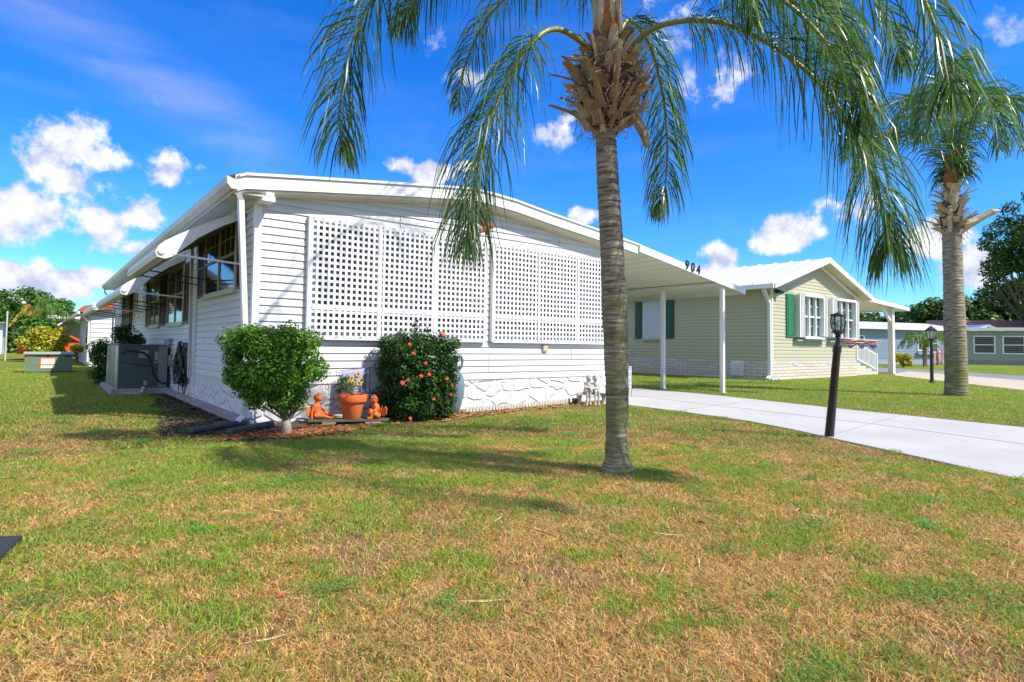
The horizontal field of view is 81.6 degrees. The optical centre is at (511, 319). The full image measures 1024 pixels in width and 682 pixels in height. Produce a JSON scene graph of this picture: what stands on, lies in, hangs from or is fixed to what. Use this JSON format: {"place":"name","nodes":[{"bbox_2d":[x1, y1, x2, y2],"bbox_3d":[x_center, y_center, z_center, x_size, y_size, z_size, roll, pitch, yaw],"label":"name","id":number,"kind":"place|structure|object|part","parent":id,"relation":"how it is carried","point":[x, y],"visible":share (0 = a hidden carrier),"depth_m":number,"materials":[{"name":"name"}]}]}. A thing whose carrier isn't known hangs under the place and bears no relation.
{"place":"outdoors","nodes":[
{"label":"outdoors","id":0,"kind":"place"},
{"bbox_2d":[17,336,78,357],"bbox_3d":[-29.788,1.800,38.878,4.000,1.550,1.700,3,-3,-38],"label":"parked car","id":1,"kind":"object","parent":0,"point":[73,340],"visible":0.15,"depth_m":38.60,"materials":[{"name":"orange paint"}]},
{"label":"window","id":2,"kind":"part","parent":1,"relation":"part of","materials":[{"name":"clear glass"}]},
{"bbox_2d":[0,348,1023,681],"bbox_3d":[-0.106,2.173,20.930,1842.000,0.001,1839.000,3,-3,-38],"label":"lawn","id":3,"kind":"structure","parent":0,"point":[14,360],"depth_m":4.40,"materials":[{"name":"plant"}]},
{"bbox_2d":[4,311,8,360],"bbox_3d":[-29.519,0.941,34.647,0.083,2.900,0.083,1,-3,-16],"label":"grey pole","id":4,"kind":"object","parent":3,"relation":"on","point":[6,335],"visible":1,"depth_m":34.62,"materials":[{"name":"grey metal"}]},
{"bbox_2d":[0,322,12,353],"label":"white house","id":5,"kind":"structure","parent":3,"relation":"on","point":[2,336],"depth_m":50.47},
{"bbox_2d":[0,535,21,561],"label":"stepping stone","id":6,"kind":"object","parent":3,"relation":"on","point":[7,543],"visible":0.67,"depth_m":3.50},
{"bbox_2d":[0,289,23,321],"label":"tree","id":7,"kind":"object","parent":3,"relation":"on","point":[9,304],"visible":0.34,"depth_m":58.73,"materials":[{"name":"green plant"}]},
{"bbox_2d":[5,326,21,352],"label":"tree","id":8,"kind":"object","parent":3,"relation":"on","point":[13,333],"visible":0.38,"depth_m":54.02,"materials":[{"name":"green plant"}]},
{"bbox_2d":[0,285,74,327],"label":"tree","id":9,"kind":"object","parent":3,"relation":"on","point":[29,295],"visible":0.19,"depth_m":58.28,"materials":[{"name":"green plant"}]},
{"bbox_2d":[16,313,58,338],"bbox_3d":[-28.440,1.107,35.595,2.106,2.881,2.332,3,-3,-38],"label":"garden shrub","id":10,"kind":"object","parent":3,"relation":"on","point":[25,323],"visible":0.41,"depth_m":35.07,"materials":[{"name":"green plant"}]},
{"bbox_2d":[14,325,70,351],"bbox_3d":[-26.229,1.397,33.533,2.205,2.179,2.570,0,-3,25],"label":"croton shrub","id":11,"kind":"object","parent":3,"relation":"on","point":[43,339],"visible":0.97,"depth_m":32.99,"materials":[{"name":"yellow plant"}]},
{"bbox_2d":[8,297,79,327],"bbox_3d":[-28.604,0.558,36.448,2.976,3.848,2.736,0,-3,11],"label":"feather palm","id":12,"kind":"object","parent":3,"relation":"on","point":[54,309],"visible":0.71,"depth_m":36.02,"materials":[{"name":"green plant"}]},
{"bbox_2d":[23,352,73,372],"bbox_3d":[-17.826,1.630,22.847,1.520,0.790,0.980,3,-3,-38],"label":"utility box","id":13,"kind":"object","parent":3,"relation":"on","point":[46,362],"visible":1,"depth_m":22.50,"materials":[{"name":"green metal"}]},
{"bbox_2d":[47,315,79,338],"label":"carport","id":14,"kind":"object","parent":3,"relation":"on","point":[73,329],"visible":0.13,"depth_m":48.10,"materials":[{"name":"white metal"}]},
{"bbox_2d":[52,298,88,311],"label":"tree","id":15,"kind":"object","parent":3,"relation":"on","point":[62,301],"visible":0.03,"depth_m":62.38,"materials":[{"name":"green plant"}]},
{"bbox_2d":[69,344,83,362],"bbox_3d":[-23.614,1.877,32.291,0.868,1.178,0.886,3,-3,-38],"label":"yellow shrub","id":16,"kind":"object","parent":3,"relation":"on","point":[76,348],"visible":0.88,"depth_m":32.15,"materials":[{"name":"green plant"}]},
{"bbox_2d":[69,303,115,365],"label":"house","id":17,"kind":"structure","parent":3,"relation":"on","point":[93,327],"depth_m":29.16,"materials":[{"name":"white"}]},
{"bbox_2d":[85,318,87,346],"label":"window","id":18,"kind":"structure","parent":17,"relation":"in","point":[87,318],"depth_m":30.42,"materials":[{"name":"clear glass"}]},
{"bbox_2d":[85,323,146,383],"bbox_3d":[-11.487,0.983,17.183,1.454,1.800,1.240,3,-3,-38],"label":"side shrub","id":19,"kind":"object","parent":3,"relation":"on","point":[98,352],"visible":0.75,"depth_m":16.85,"materials":[{"name":"green plant"}]},
{"bbox_2d":[123,386,144,393],"bbox_3d":[-8.819,1.647,13.842,0.395,0.168,0.291,2,-3,-20],"label":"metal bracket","id":20,"kind":"object","parent":3,"relation":"on","point":[142,389],"visible":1,"depth_m":13.78,"materials":[{"name":"grey metal"}]},
{"bbox_2d":[100,344,172,394],"bbox_3d":[-9.632,1.226,15.219,1.280,1.180,3.134,3,-3,-38],"label":"air conditioner","id":21,"kind":"object","parent":3,"relation":"on","point":[133,368],"visible":1,"depth_m":14.23,"materials":[{"name":"metal"}]},
{"bbox_2d":[148,393,597,441],"bbox_3d":[-3.245,1.677,10.740,10.704,0.001,6.652,1,-3,2],"label":"mulch bed","id":22,"kind":"object","parent":3,"relation":"on","point":[294,424],"visible":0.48,"depth_m":9.38,"materials":[{"name":"brown wood"}]},
{"bbox_2d":[150,394,264,440],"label":"dark leaf litter","id":23,"kind":"object","parent":22,"relation":"on","point":[194,410],"visible":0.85,"depth_m":9.47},
{"bbox_2d":[187,420,246,433],"bbox_3d":[-4.172,1.522,8.441,0.104,0.109,0.980,0,-3,19],"label":"drain pipe","id":24,"kind":"object","parent":22,"relation":"on","point":[211,427],"visible":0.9,"depth_m":8.33,"materials":[{"name":"black plastic"}]},
{"bbox_2d":[226,420,274,434],"bbox_3d":[-3.680,1.525,8.384,0.104,0.109,0.908,0,-3,15],"label":"drain pipe","id":25,"kind":"object","parent":22,"relation":"on","point":[255,426],"visible":0.93,"depth_m":8.32,"materials":[{"name":"black plastic"}]},
{"bbox_2d":[214,319,330,433],"bbox_3d":[-3.268,0.791,8.100,1.405,1.587,1.385,1,-3,-2],"label":"clipped bush","id":26,"kind":"object","parent":22,"relation":"on","point":[277,351],"visible":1,"depth_m":7.81,"materials":[{"name":"green plant"}]},
{"bbox_2d":[186,420,433,440],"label":"bark chips","id":27,"kind":"object","parent":22,"relation":"on","point":[305,431],"visible":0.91,"depth_m":8.11,"materials":[{"name":"brown wood"}]},
{"bbox_2d":[322,422,336,424],"bbox_3d":[-2.854,1.607,9.297,0.200,0.045,0.360,1,-3,-13],"label":"brick","id":28,"kind":"object","parent":22,"relation":"on","point":[326,423],"visible":0.5,"depth_m":9.12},
{"bbox_2d":[308,417,389,421],"bbox_3d":[-2.561,1.576,9.364,1.240,0.028,0.340,1,-3,-13],"label":"plank","id":29,"kind":"object","parent":28,"relation":"on","point":[363,419],"visible":0.93,"depth_m":9.26,"materials":[{"name":"grey wood"}]},
{"bbox_2d":[306,392,335,419],"bbox_3d":[-2.972,1.350,9.289,0.425,0.422,0.238,1,-3,-4],"label":"cherub statue","id":30,"kind":"object","parent":29,"relation":"on","point":[314,412],"visible":1,"depth_m":9.23,"materials":[{"name":"ceramic"}]},
{"bbox_2d":[333,374,366,418],"bbox_3d":[-2.550,1.209,9.387,0.452,0.706,0.512,-1,-3,38],"label":"flower pot","id":31,"kind":"object","parent":29,"relation":"on","point":[351,403],"visible":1,"depth_m":9.27,"materials":[{"name":"ceramic"}]},
{"bbox_2d":[366,395,386,418],"bbox_3d":[-2.165,1.387,9.457,0.303,0.383,0.238,2,-3,-27],"label":"cherub statue","id":32,"kind":"object","parent":29,"relation":"on","point":[375,411],"visible":1,"depth_m":9.41,"materials":[{"name":"ceramic"}]},
{"bbox_2d":[336,367,375,407],"bbox_3d":[-2.588,1.222,9.872,0.716,0.860,0.040,3,-3,-38],"label":"garden flag","id":33,"kind":"object","parent":22,"relation":"on","point":[358,376],"visible":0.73,"depth_m":9.89,"materials":[{"name":"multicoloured fabric"}]},
{"bbox_2d":[371,320,461,419],"bbox_3d":[-1.601,0.850,10.101,1.277,1.718,1.282,3,-3,-38],"label":"hibiscus bush","id":34,"kind":"object","parent":22,"relation":"on","point":[419,383],"visible":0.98,"depth_m":9.77,"materials":[{"name":"green plant"}]},
{"bbox_2d":[451,354,464,412],"bbox_3d":[-1.091,1.172,10.851,0.483,1.087,0.467,3,-3,-38],"label":"garden urn","id":35,"kind":"object","parent":22,"relation":"on","point":[460,385],"visible":0.26,"depth_m":10.73,"materials":[{"name":"ceramic"}]},
{"bbox_2d":[412,400,603,420],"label":"dry leaf litter","id":36,"kind":"object","parent":22,"relation":"on","point":[466,415],"visible":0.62,"depth_m":11.18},
{"bbox_2d":[466,398,569,411],"bbox_3d":[0.208,1.725,11.947,2.975,0.133,0.032,3,-4,-45],"label":"garden edging","id":37,"kind":"object","parent":22,"relation":"on","point":[517,405],"visible":0.77,"depth_m":11.81,"materials":[{"name":"white plastic"}]},
{"bbox_2d":[576,392,605,404],"bbox_3d":[1.724,1.707,12.821,0.689,0.265,0.320,1,-3,-2],"label":"stone bench","id":38,"kind":"object","parent":22,"relation":"on","point":[580,394],"visible":0.73,"depth_m":12.80,"materials":[{"name":"white stone"}]},
{"bbox_2d":[583,375,600,405],"bbox_3d":[1.728,1.511,12.782,0.376,0.654,0.314,1,-3,-2],"label":"children statue","id":39,"kind":"object","parent":38,"relation":"on","point":[594,386],"visible":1,"depth_m":12.73,"materials":[{"name":"white stone"}]},
{"bbox_2d":[82,172,745,424],"bbox_3d":[-5.900,-0.009,21.350,14.694,4.286,22.309,3,-3,-38],"label":"mobile home","id":40,"kind":"object","parent":3,"relation":"on","point":[340,264],"visible":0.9,"depth_m":11.18,"materials":[{"name":"white"}]},
{"bbox_2d":[124,295,129,326],"bbox_3d":[-14.437,-0.239,22.237,0.070,1.340,1.510,3,-3,-38],"label":"window","id":41,"kind":"structure","parent":40,"relation":"in","point":[126,318],"depth_m":22.24,"materials":[{"name":"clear glass"}]},
{"bbox_2d":[136,288,139,316],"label":"slit window","id":42,"kind":"structure","parent":40,"relation":"in","point":[138,290],"depth_m":19.73,"materials":[{"name":"clear glass"}]},
{"bbox_2d":[147,276,160,328],"bbox_3d":[-10.190,-0.454,16.898,0.070,1.410,1.960,3,-3,-38],"label":"window","id":43,"kind":"structure","parent":40,"relation":"in","point":[153,321],"depth_m":16.88,"materials":[{"name":"clear glass"}]},
{"bbox_2d":[165,264,184,326],"bbox_3d":[-8.125,-0.542,14.301,0.070,1.410,2.200,3,-3,-38],"label":"window","id":44,"kind":"structure","parent":40,"relation":"in","point":[174,317],"depth_m":14.27,"materials":[{"name":"clear glass"}]},
{"bbox_2d":[172,341,187,393],"bbox_3d":[-7.407,1.036,13.207,0.179,1.137,1.585,3,-3,-38],"label":"garden hose","id":45,"kind":"object","parent":40,"relation":"hanging from","point":[181,359],"visible":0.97,"depth_m":12.89,"materials":[{"name":"black rubber"}]},
{"bbox_2d":[201,222,237,299],"bbox_3d":[-5.369,-1.053,10.860,0.070,1.260,2.440,3,-3,-38],"label":"window","id":46,"kind":"structure","parent":40,"relation":"in","point":[222,246],"depth_m":10.75,"materials":[{"name":"clear glass"}]},
{"bbox_2d":[311,219,483,338],"bbox_3d":[-1.935,-0.629,10.702,3.440,1.930,0.046,3,-3,-38],"label":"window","id":47,"kind":"structure","parent":40,"relation":"in","point":[315,220],"depth_m":10.47,"materials":[{"name":"white"}]},
{"bbox_2d":[480,220,494,232],"bbox_3d":[-0.486,-1.877,11.856,0.468,0.471,0.078,3,-3,-38],"label":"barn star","id":48,"kind":"object","parent":40,"relation":"attached to","point":[482,228],"visible":0.34,"depth_m":11.81,"materials":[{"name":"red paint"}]},
{"bbox_2d":[495,245,601,340],"bbox_3d":[0.923,-0.492,12.970,3.340,1.930,0.046,3,-3,-38],"label":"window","id":49,"kind":"structure","parent":40,"relation":"in","point":[496,245],"depth_m":12.84,"materials":[{"name":"white"}]},
{"bbox_2d":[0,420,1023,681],"bbox_3d":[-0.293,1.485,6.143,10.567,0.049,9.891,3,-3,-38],"label":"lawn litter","id":50,"kind":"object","parent":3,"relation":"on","point":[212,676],"visible":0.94,"depth_m":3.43,"materials":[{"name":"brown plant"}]},
{"bbox_2d":[297,0,1004,475],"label":"palm tree","id":51,"kind":"object","parent":3,"relation":"on","point":[611,76],"visible":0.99,"depth_m":5.44,"materials":[{"name":"green plant"}]},
{"bbox_2d":[627,257,909,379],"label":"neighbour house","id":52,"kind":"structure","parent":3,"relation":"on","point":[770,333],"depth_m":26.46,"materials":[{"name":"yellow"}]},
{"bbox_2d":[775,289,783,293],"bbox_3d":[10.919,-1.157,24.231,0.250,0.206,0.288,3,-3,-38],"label":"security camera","id":53,"kind":"object","parent":52,"relation":"attached to","point":[779,291],"visible":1,"depth_m":24.17,"materials":[{"name":"black plastic"}]},
{"bbox_2d":[794,294,827,341],"bbox_3d":[13.082,-0.067,25.914,2.670,2.040,0.290,3,-3,-38],"label":"storm window","id":54,"kind":"structure","parent":52,"relation":"in","point":[810,310],"depth_m":25.83,"materials":[{"name":"white plastic"}]},
{"bbox_2d":[827,298,859,342],"bbox_3d":[15.619,0.056,27.927,2.950,2.040,0.290,3,-3,-38],"label":"storm window","id":55,"kind":"structure","parent":52,"relation":"in","point":[848,307],"depth_m":28.17,"materials":[{"name":"white plastic"}]},
{"bbox_2d":[824,312,845,436],"bbox_3d":[4.617,0.802,8.469,0.214,1.816,0.294,3,-3,-38],"label":"lamp post","id":56,"kind":"object","parent":3,"relation":"on","point":[837,322],"visible":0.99,"depth_m":8.42,"materials":[{"name":"black metal"}]},
{"bbox_2d":[820,336,880,348],"bbox_3d":[4.843,0.329,8.499,0.832,0.178,0.041,1,-3,5],"label":"flag","id":57,"kind":"object","parent":56,"relation":"attached to","point":[860,343],"visible":0.98,"depth_m":8.49,"materials":[{"name":"multicoloured fabric"}]},
{"bbox_2d":[859,312,880,321],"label":"tree","id":58,"kind":"object","parent":3,"relation":"on","point":[863,317],"visible":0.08,"depth_m":102.06,"materials":[{"name":"green plant"}]},
{"bbox_2d":[863,304,915,322],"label":"tree","id":59,"kind":"object","parent":3,"relation":"on","point":[900,317],"visible":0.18,"depth_m":92.93,"materials":[{"name":"green plant"}]},
{"bbox_2d":[895,352,913,367],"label":"flowering shrub","id":60,"kind":"object","parent":3,"relation":"on","point":[904,359],"visible":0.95,"depth_m":43.83,"materials":[{"name":"yellow plant"}]},
{"bbox_2d":[897,331,943,366],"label":"palm","id":61,"kind":"object","parent":3,"relation":"on","point":[923,341],"visible":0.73,"depth_m":49.09,"materials":[{"name":"green plant"}]},
{"bbox_2d":[838,45,1023,396],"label":"palm tree","id":62,"kind":"object","parent":3,"relation":"on","point":[953,224],"visible":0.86,"depth_m":16.75,"materials":[{"name":"green plant"}]},
{"bbox_2d":[925,325,936,382],"bbox_3d":[16.541,1.360,23.409,0.430,2.280,0.372,3,-3,-38],"label":"lamp post","id":63,"kind":"object","parent":3,"relation":"on","point":[931,331],"visible":0.91,"depth_m":23.36,"materials":[{"name":"black metal"}]},
{"bbox_2d":[933,350,942,365],"bbox_3d":[16.727,1.491,23.347,0.392,0.639,0.028,0,-3,17],"label":"flag","id":64,"kind":"object","parent":63,"relation":"hanging from","point":[937,356],"visible":1,"depth_m":23.34,"materials":[{"name":"red fabric"}]},
{"bbox_2d":[904,296,976,323],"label":"tree","id":65,"kind":"object","parent":3,"relation":"on","point":[923,312],"visible":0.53,"depth_m":83.87,"materials":[{"name":"green plant"}]},
{"bbox_2d":[925,320,1023,327],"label":"brown roofed house","id":66,"kind":"structure","parent":3,"relation":"on","point":[1007,323],"depth_m":74.72,"materials":[{"name":"beige"}]},
{"bbox_2d":[936,277,1023,319],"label":"tree","id":67,"kind":"object","parent":3,"relation":"on","point":[988,304],"visible":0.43,"depth_m":80.84,"materials":[{"name":"green plant"}]},
{"bbox_2d":[966,324,995,327],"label":"white gabled house","id":68,"kind":"structure","parent":3,"relation":"on","point":[987,325],"depth_m":67.95,"materials":[{"name":"metal"}]},
{"bbox_2d":[975,191,1023,324],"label":"tree","id":69,"kind":"object","parent":3,"relation":"on","point":[1009,258],"visible":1,"depth_m":71.33,"materials":[{"name":"green plant"}]},
{"bbox_2d":[0,0,1023,316],"label":"sky","id":70,"kind":"structure","parent":0,"point":[117,117],"materials":[{"name":"blue"}]},
{"bbox_2d":[628,387,1023,478],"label":"driveway","id":71,"kind":"structure","parent":0,"point":[1002,456],"depth_m":9.48,"materials":[{"name":"concrete"}]},
{"bbox_2d":[628,365,631,396],"bbox_3d":[2.866,1.517,14.758,0.335,0.805,0.015,3,-3,-38],"label":"post","id":72,"kind":"object","parent":71,"relation":"on","point":[630,377],"depth_m":14.83,"materials":[{"name":"white"}]},
{"bbox_2d":[857,321,943,363],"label":"blue house","id":73,"kind":"structure","parent":0,"point":[877,331],"depth_m":57.57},
{"bbox_2d":[928,337,937,350],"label":"window","id":74,"kind":"structure","parent":73,"relation":"in","point":[934,346],"depth_m":58.99,"materials":[{"name":"white plastic"}]},
{"bbox_2d":[866,367,1023,379],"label":"road","id":75,"kind":"structure","parent":0,"point":[1000,376],"depth_m":33.35,"materials":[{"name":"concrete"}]},
{"bbox_2d":[895,371,1023,389],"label":"neighbour driveway","id":76,"kind":"structure","parent":0,"point":[1005,383],"depth_m":26.05,"materials":[{"name":"beige concrete"}]},
{"bbox_2d":[966,327,1023,365],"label":"grey green house","id":77,"kind":"structure","parent":0,"point":[994,346],"depth_m":58.31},
{"bbox_2d":[973,336,995,353],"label":"window","id":78,"kind":"structure","parent":77,"relation":"in","point":[981,344],"depth_m":58.62,"materials":[{"name":"white glass"}]},
{"bbox_2d":[1002,336,1023,353],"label":"window","id":79,"kind":"structure","parent":77,"relation":"in","point":[1010,344],"depth_m":57.92,"materials":[{"name":"white plastic"}]}
]}

